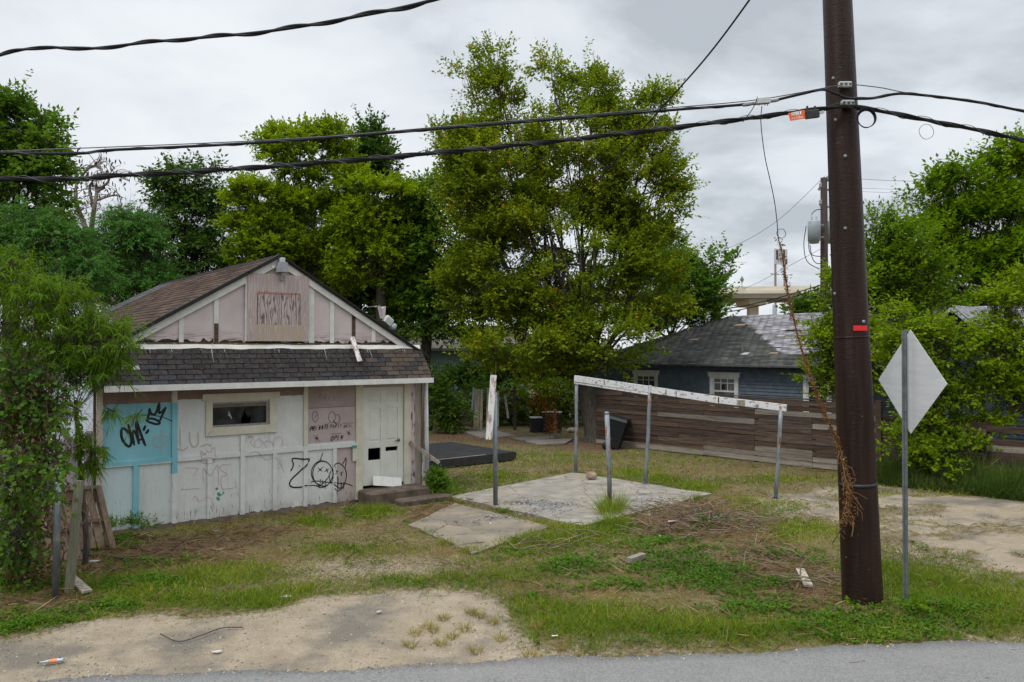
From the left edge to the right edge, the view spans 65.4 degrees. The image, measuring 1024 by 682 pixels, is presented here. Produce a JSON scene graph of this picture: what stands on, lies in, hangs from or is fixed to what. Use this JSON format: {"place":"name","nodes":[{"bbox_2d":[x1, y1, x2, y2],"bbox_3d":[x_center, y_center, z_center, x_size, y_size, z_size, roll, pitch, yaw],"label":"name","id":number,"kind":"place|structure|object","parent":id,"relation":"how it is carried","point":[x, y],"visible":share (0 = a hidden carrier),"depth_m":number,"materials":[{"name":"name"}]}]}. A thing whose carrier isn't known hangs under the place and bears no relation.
{"place":"outdoors","nodes":[
{"label":"outdoors","id":0,"kind":"place"},
{"bbox_2d":[0,0,438,56],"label":"twisted service cable","id":1,"kind":"object","parent":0,"point":[281,28],"visible":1,"depth_m":7.67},
{"bbox_2d":[0,360,1023,681],"bbox_3d":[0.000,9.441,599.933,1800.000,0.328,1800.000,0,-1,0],"label":"ground","id":2,"kind":"structure","parent":0,"point":[106,636],"depth_m":10.21,"materials":[{"name":"beige soil"}]},
{"bbox_2d":[0,336,87,593],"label":"climbing vine","id":3,"kind":"object","parent":2,"relation":"on","point":[13,464],"visible":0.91,"depth_m":10.35,"materials":[{"name":"green plant"}]},
{"bbox_2d":[0,69,89,433],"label":"tree","id":4,"kind":"object","parent":2,"relation":"on","point":[40,131],"visible":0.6,"depth_m":28.82,"materials":[{"name":"green plant"}]},
{"bbox_2d":[0,431,93,542],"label":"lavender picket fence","id":5,"kind":"object","parent":2,"relation":"on","point":[71,480],"visible":0.13,"depth_m":13.15,"materials":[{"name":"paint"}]},
{"bbox_2d":[37,658,63,663],"bbox_3d":[-4.604,3.195,7.953,0.228,0.041,0.048,0,-1,-20],"label":"plastic bottle","id":6,"kind":"object","parent":2,"relation":"on","point":[55,660],"visible":1,"depth_m":7.95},
{"bbox_2d":[0,330,104,588],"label":"dry vine tangle","id":7,"kind":"object","parent":2,"relation":"on","point":[33,571],"visible":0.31,"depth_m":10.60,"materials":[{"name":"green plant"}]},
{"bbox_2d":[52,469,61,598],"bbox_3d":[-5.760,2.429,10.098,0.119,1.739,0.084,0,-1,0],"label":"grey pipe","id":8,"kind":"object","parent":2,"relation":"on","point":[56,555],"visible":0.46,"depth_m":10.06,"materials":[{"name":"metal"}]},
{"bbox_2d":[33,494,81,562],"bbox_3d":[-6.836,2.780,11.848,0.811,0.978,0.293,0,-1,-26],"label":"leaning fence panel","id":9,"kind":"object","parent":2,"relation":"on","point":[65,508],"visible":0.14,"depth_m":11.89,"materials":[{"name":"grey wood"}]},
{"bbox_2d":[0,184,129,332],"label":"chinaberry tree","id":10,"kind":"object","parent":2,"relation":"on","point":[57,236],"visible":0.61,"depth_m":21.71,"materials":[{"name":"green plant"}]},
{"bbox_2d":[64,480,83,592],"bbox_3d":[-5.709,2.591,10.383,0.119,1.530,0.247,0,-1,39],"label":"mossy post","id":11,"kind":"object","parent":2,"relation":"on","point":[73,545],"visible":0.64,"depth_m":10.36,"materials":[{"name":"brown wood"}]},
{"bbox_2d":[0,239,155,564],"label":"willow shrub","id":12,"kind":"object","parent":2,"relation":"on","point":[63,345],"visible":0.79,"depth_m":11.47,"materials":[{"name":"green plant"}]},
{"bbox_2d":[70,404,148,491],"bbox_3d":[-5.869,1.606,11.572,1.220,1.383,0.633,0,-1,0],"label":"willow sprig","id":13,"kind":"object","parent":12,"relation":"attached to","point":[89,464],"visible":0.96,"depth_m":11.55,"materials":[{"name":"green plant"}]},
{"bbox_2d":[75,576,91,593],"bbox_3d":[-5.738,3.209,10.541,0.120,0.040,0.896,1,-1,-42],"label":"loose plank","id":14,"kind":"object","parent":2,"relation":"on","point":[80,583],"visible":0.71,"depth_m":10.41,"materials":[{"name":"grey wood"}]},
{"bbox_2d":[61,485,115,549],"bbox_3d":[-6.684,2.777,12.509,0.855,0.977,0.295,0,-1,-26],"label":"leaning fence panel","id":15,"kind":"object","parent":2,"relation":"on","point":[95,519],"visible":0.45,"depth_m":12.58,"materials":[{"name":"brown wood"}]},
{"bbox_2d":[51,148,138,312],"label":"dead tree","id":16,"kind":"object","parent":2,"relation":"on","point":[93,203],"visible":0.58,"depth_m":36.12,"materials":[{"name":"grey plant"}]},
{"bbox_2d":[28,200,163,309],"bbox_3d":[-20.959,-1.724,40.133,8.396,11.066,4.205,0,-1,0],"label":"background shrub","id":17,"kind":"object","parent":2,"relation":"on","point":[101,253],"visible":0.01,"depth_m":39.55,"materials":[{"name":"green plant"}]},
{"bbox_2d":[65,188,191,315],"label":"chinaberry tree","id":18,"kind":"object","parent":2,"relation":"on","point":[131,235],"visible":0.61,"depth_m":24.16,"materials":[{"name":"green plant"}]},
{"bbox_2d":[100,510,163,531],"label":"weed clump","id":19,"kind":"object","parent":2,"relation":"on","point":[131,520],"visible":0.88,"depth_m":13.24,"materials":[{"name":"green plant"}]},
{"bbox_2d":[123,148,238,277],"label":"hackberry tree","id":20,"kind":"object","parent":2,"relation":"on","point":[191,199],"visible":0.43,"depth_m":32.43,"materials":[{"name":"green plant"}]},
{"bbox_2d":[160,627,242,641],"bbox_3d":[-3.408,3.219,8.749,0.862,0.031,0.265,0,-1,-20],"label":"fallen stick","id":21,"kind":"object","parent":2,"relation":"on","point":[199,635],"visible":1,"depth_m":8.71,"materials":[{"name":"brown plant"}]},
{"bbox_2d":[18,254,433,535],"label":"abandoned house","id":22,"kind":"structure","parent":2,"relation":"on","point":[264,390],"depth_m":15.15,"materials":[{"name":"paint"}]},
{"bbox_2d":[39,396,106,465],"bbox_3d":[-7.418,1.369,12.948,2.028,1.623,0.358,0,-1,-38],"label":"dead twig tangle","id":23,"kind":"object","parent":22,"relation":"attached to","point":[82,421],"visible":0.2,"depth_m":13.16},
{"bbox_2d":[213,400,268,426],"bbox_3d":[-5.096,1.345,14.972,1.073,0.480,0.048,0,-1,-38],"label":"window","id":24,"kind":"structure","parent":22,"relation":"in","point":[222,416],"depth_m":14.94,"materials":[{"name":"glass"}]},
{"bbox_2d":[247,273,308,340],"bbox_3d":[-4.487,-0.638,15.335,1.228,1.283,0.018,0,-1,-38],"label":"boarded window","id":25,"kind":"structure","parent":22,"relation":"in","point":[281,317],"depth_m":15.31,"materials":[{"name":"brown wood"}]},
{"bbox_2d":[272,258,287,280],"bbox_3d":[-4.462,-1.377,15.286,0.280,0.440,0.260,0,-1,-38],"label":"gable floodlight","id":26,"kind":"object","parent":22,"relation":"attached to","point":[281,266],"visible":1,"depth_m":15.24,"materials":[{"name":"grey plastic"}]},
{"bbox_2d":[350,336,361,361],"bbox_3d":[-3.164,0.161,16.150,0.286,0.513,0.102,-1,-1,41],"label":"fallen white batten","id":27,"kind":"object","parent":22,"relation":"on","point":[356,349],"visible":1,"depth_m":16.14,"materials":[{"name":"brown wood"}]},
{"bbox_2d":[363,387,402,485],"bbox_3d":[-2.717,1.990,16.787,0.987,2.034,0.093,0,-1,-38],"label":"door","id":28,"kind":"structure","parent":22,"relation":"in","point":[382,406],"depth_m":16.80,"materials":[{"name":"beige paint"}]},
{"bbox_2d":[371,306,396,330],"bbox_3d":[-2.782,-0.474,16.868,0.674,0.538,0.308,0,-1,-38],"label":"roof floodlight","id":29,"kind":"object","parent":22,"relation":"on","point":[388,320],"visible":0.98,"depth_m":16.86,"materials":[{"name":"metal"}]},
{"bbox_2d":[409,441,439,463],"bbox_3d":[-1.874,2.391,17.090,0.684,0.504,0.050,0,-1,6],"label":"broken handrail","id":30,"kind":"object","parent":22,"relation":"attached to","point":[424,452],"visible":1,"depth_m":17.07,"materials":[{"name":"grey wood"}]},
{"bbox_2d":[208,171,310,265],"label":"oak tree","id":31,"kind":"object","parent":2,"relation":"on","point":[250,223],"visible":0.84,"depth_m":29.22,"materials":[{"name":"green plant"}]},
{"bbox_2d":[216,109,378,299],"bbox_3d":[-8.236,-2.604,31.080,7.061,12.692,3.890,0,-1,0],"label":"oak tree","id":32,"kind":"object","parent":2,"relation":"on","point":[291,198],"visible":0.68,"depth_m":30.51,"materials":[{"name":"green plant"}]},
{"bbox_2d":[287,192,439,325],"bbox_3d":[-7.265,-1.686,35.819,9.333,10.882,7.370,0,-1,0],"label":"dark background tree","id":33,"kind":"object","parent":2,"relation":"on","point":[362,299],"visible":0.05,"depth_m":33.76,"materials":[{"name":"green plant"}]},
{"bbox_2d":[327,103,409,312],"bbox_3d":[-7.172,-3.927,38.971,4.205,15.595,3.763,0,-1,0],"label":"dark spire tree","id":34,"kind":"object","parent":2,"relation":"on","point":[375,145],"visible":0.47,"depth_m":38.56,"materials":[{"name":"green plant"}]},
{"bbox_2d":[318,167,431,326],"bbox_3d":[-5.152,-1.490,29.951,4.237,10.415,3.255,0,-1,0],"label":"oak tree","id":35,"kind":"object","parent":2,"relation":"on","point":[369,219],"visible":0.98,"depth_m":29.55,"materials":[{"name":"green plant"}]},
{"bbox_2d":[358,483,450,506],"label":"step","id":36,"kind":"structure","parent":2,"relation":"on","point":[413,494],"depth_m":16.30,"materials":[{"name":"concrete"}]},
{"bbox_2d":[373,476,401,486],"bbox_3d":[-2.617,2.951,16.738,0.702,0.300,0.079,0,-1,-38],"label":"loose white board","id":37,"kind":"object","parent":36,"relation":"on","point":[386,481],"visible":0.93,"depth_m":16.72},
{"bbox_2d":[421,383,423,484],"bbox_3d":[-1.995,2.078,17.603,0.103,2.504,0.248,0,-1,-33],"label":"porch plank","id":38,"kind":"object","parent":2,"relation":"on","point":[422,415],"visible":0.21,"depth_m":17.57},
{"bbox_2d":[422,453,424,484],"bbox_3d":[-1.914,2.909,17.340,0.096,0.933,0.050,0,-1,-38],"label":"porch stub","id":39,"kind":"object","parent":2,"relation":"on","point":[423,467],"visible":0.36,"depth_m":17.31,"materials":[{"name":"white wood"}]},
{"bbox_2d":[424,383,428,484],"bbox_3d":[-1.850,2.099,17.271,0.141,2.552,0.090,0,-1,-38],"label":"porch pipe","id":40,"kind":"object","parent":2,"relation":"on","point":[426,427],"visible":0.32,"depth_m":17.23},
{"bbox_2d":[363,107,516,430],"bbox_3d":[-2.957,-2.897,31.867,7.112,13.249,6.491,0,-1,0],"label":"hackberry tree","id":41,"kind":"object","parent":2,"relation":"on","point":[408,296],"visible":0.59,"depth_m":30.12,"materials":[{"name":"green plant"}]},
{"bbox_2d":[422,464,457,493],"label":"weed clump","id":42,"kind":"object","parent":2,"relation":"on","point":[437,481],"visible":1,"depth_m":16.88,"materials":[{"name":"green plant"}]},
{"bbox_2d":[428,355,481,433],"bbox_3d":[-2.683,2.138,30.070,2.476,3.257,2.272,0,-1,-31],"label":"undergrowth bush","id":43,"kind":"object","parent":2,"relation":"on","point":[448,418],"visible":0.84,"depth_m":29.78,"materials":[{"name":"green plant"}]},
{"bbox_2d":[405,326,530,412],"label":"teal house","id":44,"kind":"structure","parent":2,"relation":"on","point":[441,357],"depth_m":38.87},
{"bbox_2d":[424,442,515,468],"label":"deck","id":45,"kind":"structure","parent":2,"relation":"on","point":[449,454],"depth_m":22.22,"materials":[{"name":"grey wood"}]},
{"bbox_2d":[408,503,546,555],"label":"concrete slab","id":46,"kind":"structure","parent":2,"relation":"on","point":[484,530],"depth_m":14.05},
{"bbox_2d":[455,386,516,429],"bbox_3d":[-1.126,2.652,31.033,2.608,1.768,0.264,0,-1,-2],"label":"broken picket fence","id":47,"kind":"object","parent":2,"relation":"on","point":[478,402],"visible":0.78,"depth_m":31.04,"materials":[{"name":"beige wood"}]},
{"bbox_2d":[401,605,572,656],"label":"grass tufts","id":48,"kind":"object","parent":2,"relation":"on","point":[562,647],"visible":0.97,"depth_m":8.79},
{"bbox_2d":[464,429,515,438],"bbox_3d":[-0.969,3.430,29.530,1.380,0.050,2.835,0,-1,-21],"label":"ground board","id":49,"kind":"object","parent":2,"relation":"on","point":[480,434],"visible":0.64,"depth_m":28.96,"materials":[{"name":"grey wood"}]},
{"bbox_2d":[493,369,497,505],"bbox_3d":[-0.334,1.896,15.904,0.102,2.927,0.092,0,-1,0],"label":"grey pipe post","id":50,"kind":"object","parent":2,"relation":"on","point":[495,468],"visible":0.74,"depth_m":15.87,"materials":[{"name":"metal"}]},
{"bbox_2d":[486,375,496,439],"bbox_3d":[-0.412,1.309,15.760,0.218,1.280,0.045,0,-1,0],"label":"hanging white board","id":51,"kind":"object","parent":50,"relation":"hanging from","point":[491,404],"visible":1,"depth_m":15.75,"materials":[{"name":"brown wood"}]},
{"bbox_2d":[453,372,538,425],"bbox_3d":[-0.663,2.545,33.386,4.159,2.627,2.633,0,-1,0],"label":"undergrowth bush","id":52,"kind":"object","parent":2,"relation":"on","point":[502,413],"visible":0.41,"depth_m":33.21,"materials":[{"name":"green plant"}]},
{"bbox_2d":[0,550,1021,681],"bbox_3d":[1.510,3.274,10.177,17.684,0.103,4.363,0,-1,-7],"label":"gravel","id":53,"kind":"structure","parent":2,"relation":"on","point":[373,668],"depth_m":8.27,"materials":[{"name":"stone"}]},
{"bbox_2d":[0,425,1023,656],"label":"green grass","id":54,"kind":"structure","parent":2,"relation":"on","point":[599,621],"depth_m":10.60,"materials":[{"name":"plant"}]},
{"bbox_2d":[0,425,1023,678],"bbox_3d":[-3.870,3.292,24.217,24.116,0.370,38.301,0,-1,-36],"label":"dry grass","id":55,"kind":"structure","parent":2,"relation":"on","point":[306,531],"depth_m":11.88,"materials":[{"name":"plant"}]},
{"bbox_2d":[0,458,1023,656],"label":"dead twigs","id":56,"kind":"object","parent":2,"relation":"on","point":[427,514],"visible":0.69,"depth_m":11.83,"materials":[{"name":"brown wood"}]},
{"bbox_2d":[0,455,1023,647],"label":"leafy weeds","id":57,"kind":"object","parent":2,"relation":"on","point":[556,565],"visible":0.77,"depth_m":10.45,"materials":[{"name":"green plant"}]},
{"bbox_2d":[434,343,622,394],"bbox_3d":[0.932,1.322,36.386,9.554,3.209,4.591,0,-1,0],"label":"undergrowth bush","id":58,"kind":"object","parent":2,"relation":"on","point":[462,370],"visible":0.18,"depth_m":35.83,"materials":[{"name":"green plant"}]},
{"bbox_2d":[83,285,975,314],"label":"highway overpass","id":59,"kind":"object","parent":2,"relation":"on","point":[749,295],"visible":0.11,"depth_m":120.30,"materials":[{"name":"beige concrete"}]},
{"bbox_2d":[509,436,554,441],"bbox_3d":[0.834,3.411,27.805,1.620,0.050,1.110,0,-1,-16],"label":"ground board","id":60,"kind":"object","parent":2,"relation":"on","point":[522,439],"visible":0.93,"depth_m":27.94,"materials":[{"name":"grey wood"}]},
{"bbox_2d":[529,416,541,431],"bbox_3d":[0.923,3.187,30.483,0.480,0.555,0.530,0,-1,-8],"label":"storage box","id":61,"kind":"object","parent":2,"relation":"on","point":[535,423],"visible":0.94,"depth_m":30.28,"materials":[{"name":"black plastic"}]},
{"bbox_2d":[514,386,564,435],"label":"dry brown sapling","id":62,"kind":"object","parent":2,"relation":"on","point":[548,416],"visible":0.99,"depth_m":27.57,"materials":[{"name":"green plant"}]},
{"bbox_2d":[499,370,596,425],"bbox_3d":[1.580,2.514,33.484,4.608,2.934,2.733,0,-1,0],"label":"undergrowth bush","id":63,"kind":"object","parent":2,"relation":"on","point":[567,403],"visible":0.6,"depth_m":33.09,"materials":[{"name":"green plant"}]},
{"bbox_2d":[524,439,572,445],"bbox_3d":[1.393,3.401,26.822,1.825,0.050,1.292,0,-1,-14],"label":"ground board","id":64,"kind":"object","parent":2,"relation":"on","point":[549,441],"visible":1,"depth_m":26.76,"materials":[{"name":"grey wood"}]},
{"bbox_2d":[542,411,561,432],"bbox_3d":[1.521,3.075,30.310,0.720,0.775,0.530,0,-1,12],"label":"storage box","id":65,"kind":"object","parent":2,"relation":"on","point":[544,423],"visible":0.52,"depth_m":30.15,"materials":[{"name":"black plastic"}]},
{"bbox_2d":[419,28,710,443],"bbox_3d":[1.815,-3.639,28.104,10.330,14.699,6.146,0,-1,0],"label":"elm tree","id":66,"kind":"object","parent":2,"relation":"on","point":[560,338],"visible":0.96,"depth_m":27.10,"materials":[{"name":"green plant"}]},
{"bbox_2d":[451,472,711,526],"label":"concrete slab","id":67,"kind":"structure","parent":2,"relation":"on","point":[578,488],"depth_m":16.94,"materials":[{"name":"concrete"}]},
{"bbox_2d":[586,471,596,478],"bbox_3d":[1.907,3.204,19.056,0.283,0.161,0.221,0,-1,0],"label":"rock","id":68,"kind":"object","parent":67,"relation":"on","point":[591,475],"visible":1,"depth_m":18.98,"materials":[{"name":"beige stone"}]},
{"bbox_2d":[604,412,611,503],"bbox_3d":[1.900,2.376,15.711,0.160,1.964,0.095,0,-1,0],"label":"cut steel post","id":69,"kind":"object","parent":67,"relation":"on","point":[608,456],"visible":0.89,"depth_m":15.67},
{"bbox_2d":[412,494,763,530],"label":"paint flakes","id":70,"kind":"object","parent":2,"relation":"on","point":[529,504],"visible":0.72,"depth_m":15.67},
{"bbox_2d":[602,414,630,449],"bbox_3d":[3.319,2.883,25.257,0.811,1.088,0.770,0,-1,20],"label":"wheelie bin","id":71,"kind":"object","parent":2,"relation":"on","point":[619,425],"visible":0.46,"depth_m":24.96,"materials":[{"name":"plastic"}]},
{"bbox_2d":[627,552,645,563],"bbox_3d":[1.831,3.193,11.717,0.100,0.088,0.360,-1,-1,44],"label":"loose plank","id":72,"kind":"object","parent":2,"relation":"on","point":[640,556],"visible":0.93,"depth_m":11.67,"materials":[{"name":"grey wood"}]},
{"bbox_2d":[450,496,840,588],"bbox_3d":[2.797,3.060,13.656,6.034,0.455,5.615,0,-1,24],"label":"dirt patch","id":73,"kind":"object","parent":2,"relation":"on","point":[747,516],"visible":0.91,"depth_m":13.29,"materials":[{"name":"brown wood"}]},
{"bbox_2d":[600,213,748,343],"bbox_3d":[6.896,-1.181,34.976,6.442,9.883,6.005,0,-1,0],"label":"round green tree","id":74,"kind":"object","parent":2,"relation":"on","point":[703,282],"visible":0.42,"depth_m":33.47,"materials":[{"name":"green plant"}]},
{"bbox_2d":[573,375,786,498],"bbox_3d":[3.515,2.107,18.352,5.603,2.524,0.653,-1,-1,41],"label":"carport frame","id":75,"kind":"object","parent":2,"relation":"on","point":[624,386],"visible":0.96,"depth_m":18.25,"materials":[{"name":"white paint"}]},
{"bbox_2d":[596,389,882,469],"bbox_3d":[6.016,2.507,23.170,0.190,1.960,9.283,1,-1,-44],"label":"board fence","id":76,"kind":"object","parent":2,"relation":"on","point":[754,446],"visible":0.8,"depth_m":22.82,"materials":[{"name":"brown wood"}]},
{"bbox_2d":[770,249,792,311],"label":"pylon sign","id":77,"kind":"object","parent":2,"relation":"on","point":[777,257],"visible":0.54,"depth_m":164.62,"materials":[{"name":"white metal"}]},
{"bbox_2d":[775,284,828,313],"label":"tree","id":78,"kind":"object","parent":2,"relation":"on","point":[802,304],"visible":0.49,"depth_m":57.55,"materials":[{"name":"green plant"}]},
{"bbox_2d":[796,568,812,586],"bbox_3d":[3.900,3.154,10.637,0.110,0.050,0.718,0,-1,12],"label":"loose plank","id":79,"kind":"object","parent":2,"relation":"on","point":[804,573],"visible":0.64,"depth_m":10.54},
{"bbox_2d":[592,305,1023,468],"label":"blue house","id":80,"kind":"structure","parent":2,"relation":"on","point":[749,355],"depth_m":28.82,"materials":[{"name":"paint"}]},
{"bbox_2d":[631,370,659,397],"bbox_3d":[5.236,1.813,31.264,0.100,1.340,1.436,0,-1,-38],"label":"window","id":81,"kind":"structure","parent":80,"relation":"in","point":[650,377],"depth_m":31.24,"materials":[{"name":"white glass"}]},
{"bbox_2d":[707,372,740,407],"bbox_3d":[7.530,1.782,28.337,0.100,1.340,1.419,0,-1,-38],"label":"window","id":82,"kind":"structure","parent":80,"relation":"in","point":[722,383],"depth_m":28.33,"materials":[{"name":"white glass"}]},
{"bbox_2d":[799,374,831,413],"bbox_3d":[9.763,1.752,25.491,0.100,1.340,1.186,0,-1,-38],"label":"window","id":83,"kind":"structure","parent":80,"relation":"in","point":[805,387],"depth_m":25.73,"materials":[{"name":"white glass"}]},
{"bbox_2d":[803,175,830,311],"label":"distant utility pole","id":84,"kind":"object","parent":2,"relation":"on","point":[818,230],"visible":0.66,"depth_m":41.90,"materials":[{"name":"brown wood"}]},
{"bbox_2d":[709,288,817,314],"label":"distant wire","id":85,"kind":"object","parent":84,"relation":"attached to","point":[771,302],"visible":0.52,"depth_m":44.09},
{"bbox_2d":[708,285,819,310],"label":"distant wire","id":86,"kind":"object","parent":84,"relation":"attached to","point":[774,298],"visible":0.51,"depth_m":43.56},
{"bbox_2d":[778,256,896,401],"bbox_3d":[9.627,0.389,22.584,3.324,6.407,2.810,0,-1,-35],"label":"leafy bush","id":87,"kind":"object","parent":2,"relation":"on","point":[822,332],"visible":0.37,"depth_m":22.45,"materials":[{"name":"green plant"}]},
{"bbox_2d":[822,0,883,605],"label":"utility pole","id":88,"kind":"object","parent":2,"relation":"on","point":[861,564],"visible":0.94,"depth_m":9.61,"materials":[{"name":"brown wood"}]},
{"bbox_2d":[1,85,841,151],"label":"steel messenger wire","id":89,"kind":"object","parent":88,"relation":"attached to","point":[404,129],"visible":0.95,"depth_m":9.11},
{"bbox_2d":[0,103,1023,182],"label":"thick cable bundle","id":90,"kind":"object","parent":88,"relation":"attached to","point":[304,164],"visible":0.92,"depth_m":9.18,"materials":[{"name":"rubber"}]},
{"bbox_2d":[805,106,824,118],"bbox_3d":[3.539,-2.676,9.329,0.221,0.150,0.060,0,-1,0],"label":"black terminal box","id":91,"kind":"object","parent":90,"relation":"attached to","point":[812,114],"visible":1,"depth_m":9.30,"materials":[{"name":"plastic"}]},
{"bbox_2d":[788,110,804,120],"bbox_3d":[3.333,-2.641,9.326,0.202,0.129,0.005,0,-1,0],"label":"orange cable tag","id":92,"kind":"object","parent":91,"relation":"attached to","point":[797,115],"visible":1,"depth_m":9.32,"materials":[{"name":"plastic"}]},
{"bbox_2d":[856,107,876,127],"bbox_3d":[4.196,-2.644,9.447,0.238,0.243,0.056,0,-1,0],"label":"cable coil","id":93,"kind":"object","parent":90,"relation":"hanging from","point":[870,110],"visible":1,"depth_m":9.44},
{"bbox_2d":[0,88,1023,155],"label":"cable","id":94,"kind":"object","parent":88,"relation":"attached to","point":[487,125],"visible":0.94,"depth_m":9.18,"materials":[{"name":"rubber"}]},
{"bbox_2d":[396,0,749,330],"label":"house drop cable","id":95,"kind":"object","parent":94,"relation":"attached to","point":[713,48],"visible":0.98,"depth_m":10.61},
{"bbox_2d":[742,97,778,121],"bbox_3d":[2.938,-2.731,9.421,0.437,0.298,0.096,0,-1,0],"label":"splice enclosure","id":96,"kind":"object","parent":94,"relation":"attached to","point":[763,101],"visible":1,"depth_m":9.40,"materials":[{"name":"grey plastic"}]},
{"bbox_2d":[760,106,848,542],"bbox_3d":[3.475,-0.206,9.430,1.071,5.156,0.163,0,-1,0],"label":"hanging drop wire","id":97,"kind":"object","parent":96,"relation":"hanging from","point":[788,293],"visible":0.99,"depth_m":9.43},
{"bbox_2d":[774,237,866,538],"bbox_3d":[3.671,0.555,9.478,1.114,3.602,0.323,0,-1,0],"label":"dead vine","id":98,"kind":"object","parent":97,"relation":"hanging from","point":[846,493],"visible":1,"depth_m":9.47,"materials":[{"name":"brown plant"}]},
{"bbox_2d":[854,84,1007,106],"bbox_3d":[6.539,-2.718,9.776,4.913,0.708,0.052,0,-1,-5],"label":"steel messenger wire","id":99,"kind":"object","parent":88,"relation":"attached to","point":[892,90],"visible":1,"depth_m":9.58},
{"bbox_2d":[845,587,962,610],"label":"weed clump","id":100,"kind":"object","parent":2,"relation":"on","point":[918,600],"visible":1,"depth_m":9.20,"materials":[{"name":"green plant"}]},
{"bbox_2d":[878,329,946,599],"bbox_3d":[4.887,1.700,9.858,0.117,3.690,1.294,0,-1,-9],"label":"diamond sign","id":101,"kind":"object","parent":2,"relation":"on","point":[912,381],"visible":1,"depth_m":9.84,"materials":[{"name":"metal"}]},
{"bbox_2d":[863,176,984,327],"bbox_3d":[12.163,-0.730,24.538,4.473,8.698,3.090,0,-1,0],"label":"young elm tree","id":102,"kind":"object","parent":2,"relation":"on","point":[900,258],"visible":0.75,"depth_m":24.07,"materials":[{"name":"green plant"}]},
{"bbox_2d":[869,255,1023,480],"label":"leafy bush","id":103,"kind":"object","parent":2,"relation":"on","point":[1002,339],"visible":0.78,"depth_m":18.47,"materials":[{"name":"green plant"}]},
{"bbox_2d":[883,416,1023,472],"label":"board fence","id":104,"kind":"object","parent":2,"relation":"on","point":[1008,449],"visible":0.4,"depth_m":18.00,"materials":[{"name":"brown wood"}]},
{"bbox_2d":[892,118,1023,307],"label":"hackberry tree","id":105,"kind":"object","parent":2,"relation":"on","point":[998,196],"visible":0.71,"depth_m":25.97,"materials":[{"name":"green plant"}]},
{"bbox_2d":[0,0,1023,348],"label":"sky","id":106,"kind":"structure","parent":0,"point":[212,89],"materials":[{"name":"grey"}]},
{"bbox_2d":[36,640,1023,681],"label":"road","id":107,"kind":"structure","parent":0,"point":[958,661],"depth_m":7.79,"materials":[{"name":"asphalt"}]},
{"bbox_2d":[876,436,1023,501],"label":"tall grass","id":108,"kind":"structure","parent":0,"point":[990,480],"depth_m":17.62,"materials":[{"name":"plant"}]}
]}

